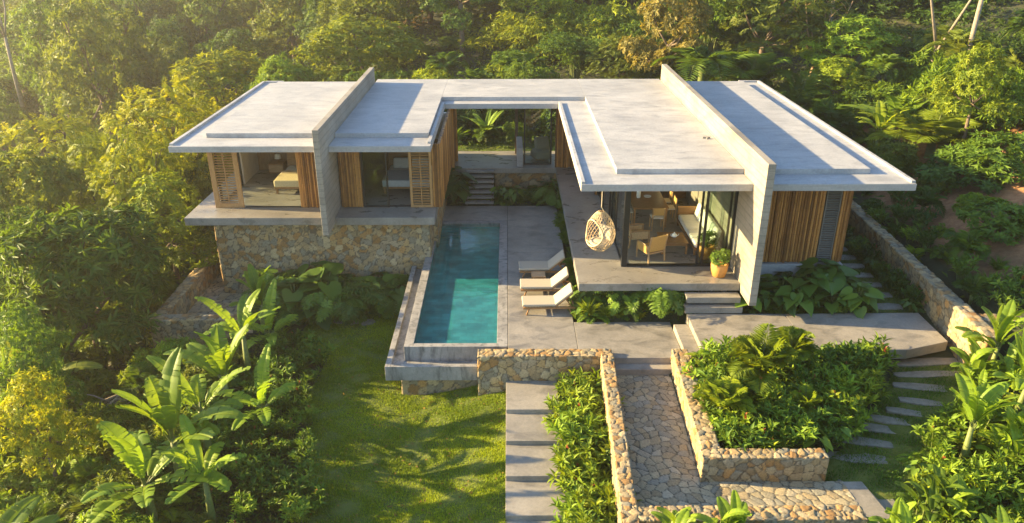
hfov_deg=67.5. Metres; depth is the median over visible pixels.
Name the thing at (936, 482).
heliconia plant
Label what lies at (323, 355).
ginger shrub
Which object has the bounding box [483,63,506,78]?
leafy shrub
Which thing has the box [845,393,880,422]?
ginger shrub
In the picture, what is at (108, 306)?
leafy shrub
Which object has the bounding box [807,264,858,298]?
elephant ear
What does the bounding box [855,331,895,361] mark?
ginger shrub
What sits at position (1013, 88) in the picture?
leafy shrub
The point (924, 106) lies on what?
leafy shrub
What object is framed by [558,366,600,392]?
ginger shrub
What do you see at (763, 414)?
ginger shrub
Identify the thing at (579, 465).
ginger shrub
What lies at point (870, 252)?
ginger shrub
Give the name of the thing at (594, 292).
monstera plant
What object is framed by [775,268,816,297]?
elephant ear
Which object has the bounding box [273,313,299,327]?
broad leaf plant
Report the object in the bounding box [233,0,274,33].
forest tree
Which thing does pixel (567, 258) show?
fern
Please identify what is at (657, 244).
armchair
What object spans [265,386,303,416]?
ginger shrub
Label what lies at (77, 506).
palm
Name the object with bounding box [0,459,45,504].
leafy shrub
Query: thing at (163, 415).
banana plant
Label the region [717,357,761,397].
ginger shrub
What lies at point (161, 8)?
forest tree
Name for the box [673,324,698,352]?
entrance patio
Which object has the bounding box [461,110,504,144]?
broad paddle plant
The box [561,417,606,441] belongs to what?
ginger shrub
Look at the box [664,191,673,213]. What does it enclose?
dining chair
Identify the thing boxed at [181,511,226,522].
fern
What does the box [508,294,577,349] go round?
pool deck
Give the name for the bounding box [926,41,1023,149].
slender tree
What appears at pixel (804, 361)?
ginger shrub
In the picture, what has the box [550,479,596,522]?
ginger shrub
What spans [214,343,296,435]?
banana plant
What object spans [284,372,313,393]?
ginger shrub
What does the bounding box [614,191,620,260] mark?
sliding glass door
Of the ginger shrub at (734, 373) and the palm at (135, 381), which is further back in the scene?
the palm at (135, 381)
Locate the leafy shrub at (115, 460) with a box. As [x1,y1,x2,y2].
[97,434,170,479]
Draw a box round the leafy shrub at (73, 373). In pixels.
[0,361,84,397]
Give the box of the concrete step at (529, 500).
[506,481,566,519]
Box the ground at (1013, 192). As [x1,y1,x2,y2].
[3,0,1023,522]
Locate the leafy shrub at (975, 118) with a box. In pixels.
[973,113,1004,128]
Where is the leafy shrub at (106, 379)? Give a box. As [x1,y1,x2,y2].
[75,368,123,399]
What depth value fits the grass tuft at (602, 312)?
23.00 m
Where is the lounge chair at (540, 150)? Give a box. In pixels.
[531,136,549,159]
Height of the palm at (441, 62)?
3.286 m
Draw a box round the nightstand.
[268,160,286,173]
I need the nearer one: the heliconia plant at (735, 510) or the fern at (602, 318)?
the heliconia plant at (735, 510)
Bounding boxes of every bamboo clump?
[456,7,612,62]
[488,59,560,78]
[506,0,675,57]
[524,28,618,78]
[575,10,695,69]
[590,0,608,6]
[641,0,769,73]
[942,14,1023,47]
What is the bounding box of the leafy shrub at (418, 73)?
[410,67,433,78]
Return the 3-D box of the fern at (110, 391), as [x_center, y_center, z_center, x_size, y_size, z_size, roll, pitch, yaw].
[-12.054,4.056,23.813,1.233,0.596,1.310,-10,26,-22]
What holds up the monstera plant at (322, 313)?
on the ground at (1013, 192)
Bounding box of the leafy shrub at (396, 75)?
[377,69,408,79]
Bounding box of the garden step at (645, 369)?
[615,364,671,375]
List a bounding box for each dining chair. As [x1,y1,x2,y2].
[620,208,632,224]
[649,208,665,230]
[662,195,677,221]
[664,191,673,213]
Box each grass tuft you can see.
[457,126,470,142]
[516,192,529,202]
[554,220,565,227]
[558,233,567,240]
[562,237,568,244]
[566,278,576,287]
[568,268,574,275]
[569,312,579,319]
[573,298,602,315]
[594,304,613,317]
[611,305,625,316]
[634,310,648,318]
[748,309,758,313]
[770,304,786,314]
[816,307,827,313]
[860,191,875,194]
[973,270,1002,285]
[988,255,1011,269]
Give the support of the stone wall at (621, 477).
on the ground at (1013, 192)
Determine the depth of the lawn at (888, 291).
24.02 m
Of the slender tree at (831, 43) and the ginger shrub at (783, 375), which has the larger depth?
the slender tree at (831, 43)
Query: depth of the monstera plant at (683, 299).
22.83 m
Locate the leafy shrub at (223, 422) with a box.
[175,392,243,447]
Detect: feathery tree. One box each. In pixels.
[0,106,116,212]
[44,128,128,205]
[55,131,148,214]
[78,122,193,249]
[99,71,233,213]
[585,29,654,78]
[712,0,843,56]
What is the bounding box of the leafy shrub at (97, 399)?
[73,382,104,408]
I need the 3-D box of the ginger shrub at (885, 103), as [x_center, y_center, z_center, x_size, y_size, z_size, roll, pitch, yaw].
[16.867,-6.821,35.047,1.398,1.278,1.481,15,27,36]
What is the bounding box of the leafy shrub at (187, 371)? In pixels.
[180,349,235,382]
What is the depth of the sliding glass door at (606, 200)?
27.15 m
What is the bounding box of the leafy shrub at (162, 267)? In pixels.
[160,260,179,272]
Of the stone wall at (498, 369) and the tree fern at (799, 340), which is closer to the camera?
the tree fern at (799, 340)
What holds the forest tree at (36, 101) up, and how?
on the ground at (1013, 192)
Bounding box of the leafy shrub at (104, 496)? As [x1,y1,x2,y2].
[73,490,145,522]
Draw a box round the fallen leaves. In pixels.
[309,316,503,522]
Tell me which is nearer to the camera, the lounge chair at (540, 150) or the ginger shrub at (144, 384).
the ginger shrub at (144, 384)
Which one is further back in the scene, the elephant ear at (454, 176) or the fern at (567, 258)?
the elephant ear at (454, 176)
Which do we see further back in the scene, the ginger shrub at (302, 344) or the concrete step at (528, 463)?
the ginger shrub at (302, 344)
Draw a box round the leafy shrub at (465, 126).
[444,109,472,128]
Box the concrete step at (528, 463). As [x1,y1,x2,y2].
[506,445,560,480]
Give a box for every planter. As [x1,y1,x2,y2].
[697,230,716,259]
[708,248,730,277]
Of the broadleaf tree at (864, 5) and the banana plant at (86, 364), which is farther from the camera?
the broadleaf tree at (864, 5)
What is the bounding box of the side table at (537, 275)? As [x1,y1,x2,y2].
[531,272,545,278]
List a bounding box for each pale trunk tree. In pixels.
[0,0,24,106]
[930,0,971,61]
[967,0,983,49]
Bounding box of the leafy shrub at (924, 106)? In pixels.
[907,93,967,136]
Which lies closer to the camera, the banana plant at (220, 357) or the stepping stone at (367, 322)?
the banana plant at (220, 357)
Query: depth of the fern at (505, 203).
32.46 m
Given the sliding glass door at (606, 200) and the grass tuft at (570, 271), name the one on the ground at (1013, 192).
the grass tuft at (570, 271)
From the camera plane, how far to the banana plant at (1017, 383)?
17.66 m
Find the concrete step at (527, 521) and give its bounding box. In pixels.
[505,520,560,522]
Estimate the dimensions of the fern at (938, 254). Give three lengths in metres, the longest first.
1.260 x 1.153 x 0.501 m
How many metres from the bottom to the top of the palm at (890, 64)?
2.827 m
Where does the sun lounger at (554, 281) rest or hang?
on the pool deck at (515, 275)
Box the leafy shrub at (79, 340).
[71,335,93,354]
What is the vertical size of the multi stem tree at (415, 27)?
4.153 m
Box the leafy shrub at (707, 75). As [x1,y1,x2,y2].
[693,59,773,88]
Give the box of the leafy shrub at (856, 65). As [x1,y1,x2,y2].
[806,49,871,83]
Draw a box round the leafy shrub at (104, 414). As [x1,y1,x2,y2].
[64,399,152,464]
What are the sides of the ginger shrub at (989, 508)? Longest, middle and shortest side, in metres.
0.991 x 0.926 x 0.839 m
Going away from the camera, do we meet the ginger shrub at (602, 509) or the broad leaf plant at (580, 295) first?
the ginger shrub at (602, 509)
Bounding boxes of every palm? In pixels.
[0,446,44,482]
[0,471,34,494]
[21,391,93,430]
[23,501,71,522]
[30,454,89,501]
[57,488,115,522]
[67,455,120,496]
[68,342,105,376]
[120,359,162,395]
[135,296,160,312]
[157,284,175,300]
[158,267,183,288]
[180,357,200,375]
[188,225,210,241]
[203,365,245,387]
[423,51,468,73]
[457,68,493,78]
[471,123,499,144]
[497,52,556,78]
[650,44,768,80]
[652,69,685,79]
[707,50,797,81]
[714,75,763,81]
[808,96,867,133]
[822,111,860,132]
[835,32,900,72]
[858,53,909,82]
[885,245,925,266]
[905,185,947,217]
[913,25,967,51]
[918,28,994,67]
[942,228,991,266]
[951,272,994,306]
[989,47,1023,71]
[995,8,1023,44]
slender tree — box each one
[0,298,87,416]
[0,366,102,486]
[119,167,219,284]
[151,134,191,160]
[163,155,227,235]
[618,0,714,71]
[796,55,876,103]
[797,12,917,79]
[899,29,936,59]
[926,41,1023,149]
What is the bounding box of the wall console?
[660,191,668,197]
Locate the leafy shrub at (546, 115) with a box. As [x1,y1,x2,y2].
[532,75,570,139]
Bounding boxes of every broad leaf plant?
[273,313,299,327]
[489,186,508,194]
[499,185,525,203]
[524,188,536,196]
[547,179,557,192]
[570,298,592,315]
[573,291,605,303]
[638,295,650,305]
[683,352,707,367]
[757,289,782,309]
[760,274,797,303]
[765,276,787,284]
[792,424,833,453]
[799,289,819,308]
[823,421,860,442]
[844,233,857,245]
[849,276,876,303]
[899,298,923,312]
[903,458,932,478]
[936,426,962,445]
[1001,394,1023,410]
[1002,384,1021,402]
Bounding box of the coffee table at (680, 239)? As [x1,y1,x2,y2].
[657,232,688,253]
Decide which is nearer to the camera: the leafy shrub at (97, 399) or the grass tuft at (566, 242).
the leafy shrub at (97, 399)
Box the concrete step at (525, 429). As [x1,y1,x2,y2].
[506,413,561,444]
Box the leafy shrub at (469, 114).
[457,109,485,142]
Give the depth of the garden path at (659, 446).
18.67 m
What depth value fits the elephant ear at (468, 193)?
32.41 m
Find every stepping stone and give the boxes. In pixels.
[361,319,375,325]
[828,451,887,463]
[831,436,893,447]
[841,255,855,259]
[842,263,864,268]
[852,422,895,433]
[855,272,872,277]
[864,282,881,287]
[867,414,910,425]
[871,303,902,309]
[878,499,894,509]
[882,292,892,297]
[886,407,922,416]
[891,358,957,367]
[892,382,946,391]
[893,371,960,377]
[898,397,942,406]
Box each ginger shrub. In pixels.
[66,438,112,462]
[66,455,105,483]
[119,421,156,437]
[127,396,149,418]
[139,394,157,412]
[141,373,160,399]
[151,449,190,490]
[195,483,230,505]
[200,426,232,456]
[221,453,267,484]
[228,516,244,522]
[229,489,257,519]
[230,437,269,463]
[231,421,267,445]
[235,464,268,504]
[239,379,256,393]
[241,360,280,379]
[242,385,270,404]
[247,408,280,439]
[249,367,284,397]
[250,349,281,364]
[252,403,278,414]
[252,453,292,480]
[256,470,294,499]
[257,333,288,356]
[261,489,289,514]
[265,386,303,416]
[267,378,295,401]
[268,435,296,456]
[269,354,295,384]
[271,407,300,437]
[277,459,320,495]
[278,349,312,376]
[278,492,314,522]
[279,384,312,409]
[281,346,314,364]
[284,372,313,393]
[285,439,321,470]
[290,426,317,450]
[290,480,327,510]
[291,397,321,425]
[295,329,321,352]
[301,366,321,382]
[306,340,337,366]
[541,398,586,423]
[541,400,580,430]
[543,384,577,416]
[546,410,601,453]
[546,440,596,488]
[548,497,601,522]
[549,427,597,473]
[550,457,601,491]
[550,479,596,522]
[553,371,592,398]
[554,469,600,501]
[557,366,602,400]
[557,407,587,426]
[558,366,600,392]
[559,400,597,438]
[560,383,600,410]
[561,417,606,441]
[562,480,615,515]
[565,471,607,509]
[565,497,607,522]
[566,387,605,425]
[568,366,601,396]
[568,447,603,475]
[568,484,617,520]
[568,504,608,522]
[569,449,608,477]
[571,511,617,522]
[573,395,605,423]
[573,429,608,455]
[574,372,602,407]
[574,395,626,424]
[574,414,608,450]
[575,445,607,467]
[575,463,613,500]
[576,386,601,400]
[578,423,628,467]
[587,470,613,508]
[589,492,641,521]
[597,461,610,481]
[677,350,729,378]
[691,379,715,414]
[692,374,715,395]
[693,334,742,366]
[696,362,748,389]
[699,399,730,419]
[702,406,739,443]
[711,418,762,450]
[713,408,767,446]
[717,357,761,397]
[722,332,752,362]
[723,406,749,413]
[729,413,778,448]
[734,397,760,419]
[734,412,781,448]
[737,381,755,407]
[739,379,760,403]
[745,362,786,380]
[745,367,782,395]
[750,383,796,422]
[750,408,785,429]
[758,381,815,409]
[759,426,797,450]
[763,81,783,88]
[766,420,798,447]
[771,397,815,428]
[776,406,820,448]
[777,366,811,390]
[778,397,832,439]
[780,369,814,392]
[787,361,838,388]
[794,355,814,376]
[803,353,841,378]
[809,401,837,428]
[811,370,841,395]
[813,382,861,423]
[814,339,856,360]
[815,387,866,416]
[815,416,854,448]
[819,348,864,380]
[822,342,870,371]
[823,361,861,396]
[835,299,853,313]
[835,375,879,406]
[835,404,872,437]
[836,346,883,374]
[844,236,868,254]
[845,231,854,240]
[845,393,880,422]
[846,224,854,233]
[848,360,889,382]
[852,234,872,251]
[854,367,892,403]
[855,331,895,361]
[858,340,902,372]
[860,301,876,309]
[862,243,882,260]
[864,206,892,225]
[865,198,888,215]
[869,101,887,125]
[878,264,905,282]
[881,267,910,292]
[885,191,910,203]
[892,279,916,296]
[897,283,925,303]
[899,225,923,242]
[904,465,933,487]
[907,205,939,230]
[910,423,966,455]
[922,402,968,435]
[922,439,972,479]
[923,512,961,522]
[944,471,1000,516]
[948,254,983,279]
[948,389,1001,428]
[952,428,995,458]
[955,457,1009,500]
[966,448,1023,500]
[974,487,1012,519]
[975,449,1013,481]
[977,506,1023,522]
[983,265,1023,299]
[988,284,1023,310]
[988,404,1015,426]
[995,393,1018,411]
[995,503,1023,522]
[1000,40,1023,61]
[1002,398,1022,413]
[1003,487,1023,518]
[1005,368,1022,393]
[1007,264,1023,286]
[1010,494,1023,510]
[1018,475,1023,496]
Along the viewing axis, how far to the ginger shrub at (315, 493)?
17.82 m
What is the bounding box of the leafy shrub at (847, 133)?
[845,127,862,143]
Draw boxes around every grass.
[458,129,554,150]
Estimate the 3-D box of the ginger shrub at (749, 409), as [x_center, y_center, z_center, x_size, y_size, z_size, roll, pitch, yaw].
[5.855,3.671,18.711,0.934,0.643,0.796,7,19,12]
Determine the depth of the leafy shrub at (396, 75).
44.04 m
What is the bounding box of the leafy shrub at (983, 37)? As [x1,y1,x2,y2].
[925,32,991,63]
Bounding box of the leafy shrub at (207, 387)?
[184,384,223,411]
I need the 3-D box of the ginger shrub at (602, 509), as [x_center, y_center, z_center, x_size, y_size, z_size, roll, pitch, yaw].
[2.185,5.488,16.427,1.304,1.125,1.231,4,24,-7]
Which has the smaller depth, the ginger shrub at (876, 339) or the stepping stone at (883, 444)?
the stepping stone at (883, 444)
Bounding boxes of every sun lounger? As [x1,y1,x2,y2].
[519,249,565,277]
[520,266,568,295]
[522,283,574,314]
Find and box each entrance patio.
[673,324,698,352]
[686,314,803,357]
[785,313,947,358]
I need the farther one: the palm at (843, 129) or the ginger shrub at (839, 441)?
the palm at (843, 129)
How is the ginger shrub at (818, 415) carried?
on the ground at (1013, 192)
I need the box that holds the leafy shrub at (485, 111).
[466,109,488,128]
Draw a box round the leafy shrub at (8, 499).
[0,489,20,509]
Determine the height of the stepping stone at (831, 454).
0.120 m
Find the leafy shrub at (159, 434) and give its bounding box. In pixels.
[150,407,214,469]
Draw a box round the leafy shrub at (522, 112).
[504,78,536,121]
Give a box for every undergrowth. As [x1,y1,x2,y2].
[0,0,797,157]
[6,0,1023,504]
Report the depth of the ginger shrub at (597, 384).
20.51 m
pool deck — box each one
[443,206,506,220]
[508,206,563,251]
[508,252,566,293]
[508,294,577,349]
[574,322,679,363]
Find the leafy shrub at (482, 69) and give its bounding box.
[475,64,498,77]
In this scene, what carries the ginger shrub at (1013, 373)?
on the ground at (1013, 192)
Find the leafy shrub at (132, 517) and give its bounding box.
[113,511,162,522]
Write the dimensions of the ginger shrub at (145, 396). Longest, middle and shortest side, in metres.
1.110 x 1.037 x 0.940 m
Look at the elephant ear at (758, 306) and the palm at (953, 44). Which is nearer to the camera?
the elephant ear at (758, 306)
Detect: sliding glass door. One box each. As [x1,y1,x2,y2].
[213,152,243,202]
[360,152,389,206]
[524,109,552,163]
[602,191,611,224]
[610,191,621,246]
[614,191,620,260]
[695,191,733,263]
[700,191,738,266]
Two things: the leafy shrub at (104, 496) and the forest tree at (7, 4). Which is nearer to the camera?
the leafy shrub at (104, 496)
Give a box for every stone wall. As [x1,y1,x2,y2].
[149,313,246,356]
[156,250,220,313]
[477,348,611,395]
[599,353,639,522]
[618,504,867,522]
[670,349,720,466]
[697,448,828,481]
[847,200,1003,363]
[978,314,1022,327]
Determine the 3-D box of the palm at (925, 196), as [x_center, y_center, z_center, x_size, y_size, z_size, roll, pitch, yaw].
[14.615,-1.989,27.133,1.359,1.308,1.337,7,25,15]
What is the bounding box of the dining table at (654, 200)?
[631,191,668,227]
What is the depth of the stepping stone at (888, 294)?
23.80 m
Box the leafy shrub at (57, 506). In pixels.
[37,501,67,522]
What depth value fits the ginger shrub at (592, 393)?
20.21 m
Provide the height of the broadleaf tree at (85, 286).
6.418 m
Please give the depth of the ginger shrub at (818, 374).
19.33 m
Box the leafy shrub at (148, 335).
[128,313,153,347]
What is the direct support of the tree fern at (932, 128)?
on the ground at (1013, 192)
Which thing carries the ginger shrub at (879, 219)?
on the ground at (1013, 192)
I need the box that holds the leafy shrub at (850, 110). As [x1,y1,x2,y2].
[813,101,863,143]
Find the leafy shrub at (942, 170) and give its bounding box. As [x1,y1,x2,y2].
[911,151,1005,194]
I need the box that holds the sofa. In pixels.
[677,203,721,254]
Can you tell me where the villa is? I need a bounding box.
[168,64,916,305]
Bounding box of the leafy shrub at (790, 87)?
[774,71,831,114]
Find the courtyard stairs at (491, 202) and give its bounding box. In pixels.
[465,169,493,205]
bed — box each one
[274,152,298,193]
[382,152,432,193]
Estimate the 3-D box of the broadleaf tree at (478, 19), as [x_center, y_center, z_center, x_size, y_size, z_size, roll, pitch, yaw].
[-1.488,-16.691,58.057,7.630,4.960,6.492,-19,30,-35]
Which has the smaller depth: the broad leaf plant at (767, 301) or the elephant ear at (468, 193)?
the broad leaf plant at (767, 301)
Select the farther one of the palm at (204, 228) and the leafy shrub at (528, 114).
the leafy shrub at (528, 114)
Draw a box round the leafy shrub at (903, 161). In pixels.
[866,139,921,174]
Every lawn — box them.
[301,311,505,522]
[458,121,554,150]
[825,365,972,522]
[840,234,924,312]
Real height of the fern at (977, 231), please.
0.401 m
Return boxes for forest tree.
[0,0,11,15]
[0,0,112,124]
[0,44,36,98]
[0,75,42,147]
[0,89,36,160]
[1,0,58,31]
[8,0,40,46]
[15,0,56,49]
[15,0,91,143]
[19,84,66,132]
[24,32,83,115]
[36,7,171,142]
[39,0,125,60]
[39,0,153,137]
[76,58,145,146]
[94,0,159,40]
[116,0,206,63]
[122,24,160,85]
[133,0,176,18]
[137,15,213,101]
[143,34,217,131]
[164,0,245,53]
[191,27,276,93]
[201,0,257,42]
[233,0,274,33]
[244,58,296,90]
[247,0,320,79]
[273,0,305,43]
[292,5,363,76]
[296,0,345,37]
[310,0,378,64]
[328,0,421,41]
[380,0,432,25]
[415,0,500,11]
[418,0,497,58]
[427,8,432,23]
[492,0,569,25]
[499,0,569,16]
[601,0,635,9]
[745,0,792,24]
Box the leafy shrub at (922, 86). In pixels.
[884,52,998,132]
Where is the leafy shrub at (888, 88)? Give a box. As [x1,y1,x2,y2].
[858,79,905,125]
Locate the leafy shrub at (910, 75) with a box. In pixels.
[887,45,949,92]
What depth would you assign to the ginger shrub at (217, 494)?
17.90 m
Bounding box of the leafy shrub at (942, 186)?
[911,171,952,204]
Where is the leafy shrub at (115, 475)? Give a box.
[84,457,173,522]
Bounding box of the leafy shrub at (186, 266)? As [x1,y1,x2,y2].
[178,257,198,274]
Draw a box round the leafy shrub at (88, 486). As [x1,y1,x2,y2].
[69,480,95,507]
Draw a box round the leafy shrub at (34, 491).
[13,487,59,505]
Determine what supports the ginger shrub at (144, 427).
on the ground at (1013, 192)
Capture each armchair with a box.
[622,215,649,248]
[636,234,668,263]
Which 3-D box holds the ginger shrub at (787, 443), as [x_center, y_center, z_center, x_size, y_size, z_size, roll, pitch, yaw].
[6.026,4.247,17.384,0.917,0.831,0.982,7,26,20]
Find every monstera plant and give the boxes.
[241,285,284,318]
[243,269,278,294]
[251,288,297,315]
[251,301,301,320]
[275,299,314,325]
[276,284,301,295]
[277,269,300,296]
[291,291,353,310]
[311,292,368,324]
[326,279,354,304]
[329,297,372,322]
[330,273,377,325]
[341,283,389,324]
[357,295,397,315]
[368,271,408,313]
[382,286,405,318]
[385,274,409,288]
[488,187,516,201]
[526,181,559,199]
[531,187,561,207]
[533,183,560,204]
[536,182,558,195]
[561,285,609,313]
[576,292,628,321]
[581,300,608,316]
[586,291,612,306]
[605,291,641,315]
[606,291,635,306]
[624,291,650,309]
[625,292,673,313]
[639,289,685,304]
[640,287,695,318]
[662,291,688,311]
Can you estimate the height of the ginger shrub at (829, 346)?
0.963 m
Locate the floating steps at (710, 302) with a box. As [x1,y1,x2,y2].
[683,292,742,312]
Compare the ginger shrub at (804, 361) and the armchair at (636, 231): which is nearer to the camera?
the ginger shrub at (804, 361)
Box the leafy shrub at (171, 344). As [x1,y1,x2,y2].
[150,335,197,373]
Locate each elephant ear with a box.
[257,268,289,286]
[276,277,323,310]
[282,294,334,330]
[294,262,348,315]
[295,260,343,290]
[326,279,382,317]
[352,274,406,304]
[354,271,397,287]
[377,280,406,301]
[445,180,469,203]
[448,166,477,202]
[454,181,475,200]
[735,290,776,311]
[743,279,778,310]
[760,291,802,317]
[772,277,814,317]
[773,271,805,284]
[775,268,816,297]
[789,269,834,296]
[794,257,846,293]
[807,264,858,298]
[812,289,853,314]
[824,287,862,312]
[836,282,885,318]
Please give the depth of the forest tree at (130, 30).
60.85 m
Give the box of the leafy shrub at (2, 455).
[0,407,51,474]
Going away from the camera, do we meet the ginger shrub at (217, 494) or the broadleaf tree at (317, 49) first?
the ginger shrub at (217, 494)
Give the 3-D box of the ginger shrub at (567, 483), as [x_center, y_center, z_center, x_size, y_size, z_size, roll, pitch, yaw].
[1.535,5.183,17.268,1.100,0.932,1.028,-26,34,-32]
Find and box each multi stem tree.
[382,11,434,31]
[775,0,869,72]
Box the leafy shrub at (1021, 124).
[1011,91,1023,127]
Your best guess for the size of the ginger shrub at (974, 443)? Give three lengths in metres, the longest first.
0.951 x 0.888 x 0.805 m
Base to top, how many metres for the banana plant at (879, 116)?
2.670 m
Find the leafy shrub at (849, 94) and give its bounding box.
[833,81,888,122]
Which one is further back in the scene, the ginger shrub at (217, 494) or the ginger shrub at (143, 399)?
the ginger shrub at (143, 399)
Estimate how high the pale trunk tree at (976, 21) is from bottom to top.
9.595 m
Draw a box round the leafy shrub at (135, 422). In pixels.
[104,410,146,442]
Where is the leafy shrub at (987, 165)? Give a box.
[979,156,1010,171]
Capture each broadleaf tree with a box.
[0,144,92,259]
[0,149,32,203]
[0,197,91,243]
[0,201,171,376]
[0,205,96,339]
[102,149,181,218]
[150,45,297,136]
[242,51,316,93]
[289,14,427,81]
[411,39,436,56]
[438,34,482,51]
[464,7,505,40]
[490,48,543,65]
[707,14,780,53]
[836,0,947,38]
[902,0,1010,24]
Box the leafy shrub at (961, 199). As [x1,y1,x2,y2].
[951,192,983,212]
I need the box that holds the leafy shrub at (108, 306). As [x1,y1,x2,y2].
[98,300,125,321]
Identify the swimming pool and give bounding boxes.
[385,221,507,394]
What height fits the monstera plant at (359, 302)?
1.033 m
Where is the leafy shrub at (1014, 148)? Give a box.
[933,129,1023,183]
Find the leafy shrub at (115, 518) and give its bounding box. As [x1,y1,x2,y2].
[76,508,138,522]
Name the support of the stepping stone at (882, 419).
on the lawn at (896, 429)
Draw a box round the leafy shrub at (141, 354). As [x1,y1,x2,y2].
[116,345,182,402]
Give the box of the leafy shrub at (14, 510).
[0,497,53,519]
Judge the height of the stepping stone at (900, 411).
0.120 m
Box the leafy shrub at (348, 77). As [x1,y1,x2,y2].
[343,69,380,81]
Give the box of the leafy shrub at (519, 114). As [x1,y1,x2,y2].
[492,109,523,136]
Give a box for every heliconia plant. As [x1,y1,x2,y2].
[651,507,718,522]
[693,490,752,522]
[866,497,921,522]
[895,464,975,521]
[931,474,997,522]
[949,388,1008,444]
[950,337,1023,390]
[966,369,1005,397]
[975,406,1023,470]
[979,505,1014,522]
[990,356,1020,392]
[996,339,1020,371]
[998,412,1006,423]
[1008,445,1023,476]
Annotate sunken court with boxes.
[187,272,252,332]
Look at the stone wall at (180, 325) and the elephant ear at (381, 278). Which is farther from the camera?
the elephant ear at (381, 278)
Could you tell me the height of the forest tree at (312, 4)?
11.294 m
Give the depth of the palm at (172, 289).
28.22 m
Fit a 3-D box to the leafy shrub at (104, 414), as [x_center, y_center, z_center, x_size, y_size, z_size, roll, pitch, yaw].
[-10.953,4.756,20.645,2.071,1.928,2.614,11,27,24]
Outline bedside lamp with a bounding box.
[275,153,280,162]
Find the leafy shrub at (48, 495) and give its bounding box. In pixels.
[38,476,79,510]
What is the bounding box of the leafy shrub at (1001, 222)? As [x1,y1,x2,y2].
[955,194,1023,246]
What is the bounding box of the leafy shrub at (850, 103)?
[828,89,860,112]
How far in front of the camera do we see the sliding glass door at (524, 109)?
33.54 m
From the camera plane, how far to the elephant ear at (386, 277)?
26.92 m
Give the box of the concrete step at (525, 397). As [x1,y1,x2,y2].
[506,381,557,413]
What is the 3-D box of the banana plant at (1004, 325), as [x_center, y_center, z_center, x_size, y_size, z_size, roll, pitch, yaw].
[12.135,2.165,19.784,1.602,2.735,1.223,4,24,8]
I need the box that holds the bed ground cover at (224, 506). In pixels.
[64,184,1021,522]
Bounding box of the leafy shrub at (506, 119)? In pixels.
[486,109,531,139]
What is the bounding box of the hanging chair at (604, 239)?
[585,191,615,251]
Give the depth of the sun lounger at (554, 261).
25.74 m
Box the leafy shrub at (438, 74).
[420,65,459,78]
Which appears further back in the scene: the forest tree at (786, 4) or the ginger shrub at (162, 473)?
the forest tree at (786, 4)
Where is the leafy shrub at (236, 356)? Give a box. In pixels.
[231,343,255,375]
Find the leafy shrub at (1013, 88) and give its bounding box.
[956,64,1023,133]
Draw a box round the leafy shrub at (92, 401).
[61,398,101,442]
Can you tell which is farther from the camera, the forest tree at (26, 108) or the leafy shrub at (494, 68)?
the forest tree at (26, 108)
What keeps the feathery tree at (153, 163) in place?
on the ground at (1013, 192)
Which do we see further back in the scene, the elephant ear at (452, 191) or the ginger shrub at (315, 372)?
the elephant ear at (452, 191)
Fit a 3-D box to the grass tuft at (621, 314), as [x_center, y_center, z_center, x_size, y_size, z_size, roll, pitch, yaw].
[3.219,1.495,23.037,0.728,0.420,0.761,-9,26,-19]
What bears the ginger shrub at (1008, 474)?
on the ground at (1013, 192)
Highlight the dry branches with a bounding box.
[63,394,131,414]
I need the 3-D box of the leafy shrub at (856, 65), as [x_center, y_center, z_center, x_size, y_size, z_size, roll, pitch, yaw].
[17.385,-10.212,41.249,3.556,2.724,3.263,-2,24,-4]
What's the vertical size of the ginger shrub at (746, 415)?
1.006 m
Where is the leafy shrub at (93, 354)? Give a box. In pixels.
[79,333,131,368]
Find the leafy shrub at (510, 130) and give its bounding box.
[502,121,534,142]
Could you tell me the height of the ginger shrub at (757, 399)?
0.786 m
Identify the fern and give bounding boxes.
[101,383,123,397]
[114,392,137,405]
[118,345,137,363]
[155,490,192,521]
[162,511,184,522]
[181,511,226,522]
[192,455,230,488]
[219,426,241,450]
[229,373,250,390]
[494,198,511,207]
[553,217,564,226]
[562,257,572,262]
[577,311,609,323]
[617,302,642,321]
[635,301,647,318]
[692,375,756,419]
[726,323,798,393]
[775,325,823,373]
[789,384,822,416]
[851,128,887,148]
[860,198,881,210]
[866,107,995,157]
[881,222,905,237]
[895,448,937,471]
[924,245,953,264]
[931,223,954,239]
[967,226,992,239]
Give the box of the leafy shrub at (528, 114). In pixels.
[520,109,553,121]
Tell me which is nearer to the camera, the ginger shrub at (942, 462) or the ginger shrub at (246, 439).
the ginger shrub at (942, 462)
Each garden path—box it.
[617,375,699,481]
[634,481,858,506]
[843,482,889,522]
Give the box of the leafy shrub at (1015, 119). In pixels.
[999,97,1023,125]
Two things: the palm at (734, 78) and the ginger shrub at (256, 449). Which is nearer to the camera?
the ginger shrub at (256, 449)
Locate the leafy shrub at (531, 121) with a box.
[526,117,553,136]
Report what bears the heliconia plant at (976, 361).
on the ground at (1013, 192)
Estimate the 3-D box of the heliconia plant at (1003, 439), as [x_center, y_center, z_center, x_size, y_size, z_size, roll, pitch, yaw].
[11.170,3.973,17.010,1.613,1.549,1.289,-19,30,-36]
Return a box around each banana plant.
[0,311,102,386]
[0,350,11,393]
[0,495,59,522]
[80,421,231,522]
[111,347,243,494]
[146,355,250,452]
[161,414,246,522]
[163,323,248,400]
[194,288,274,377]
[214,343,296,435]
[228,264,279,334]
[235,279,297,348]
[840,94,928,148]
[855,100,908,145]
[951,363,1020,465]
[955,299,1023,360]
[992,328,1023,411]
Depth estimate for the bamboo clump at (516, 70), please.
39.74 m

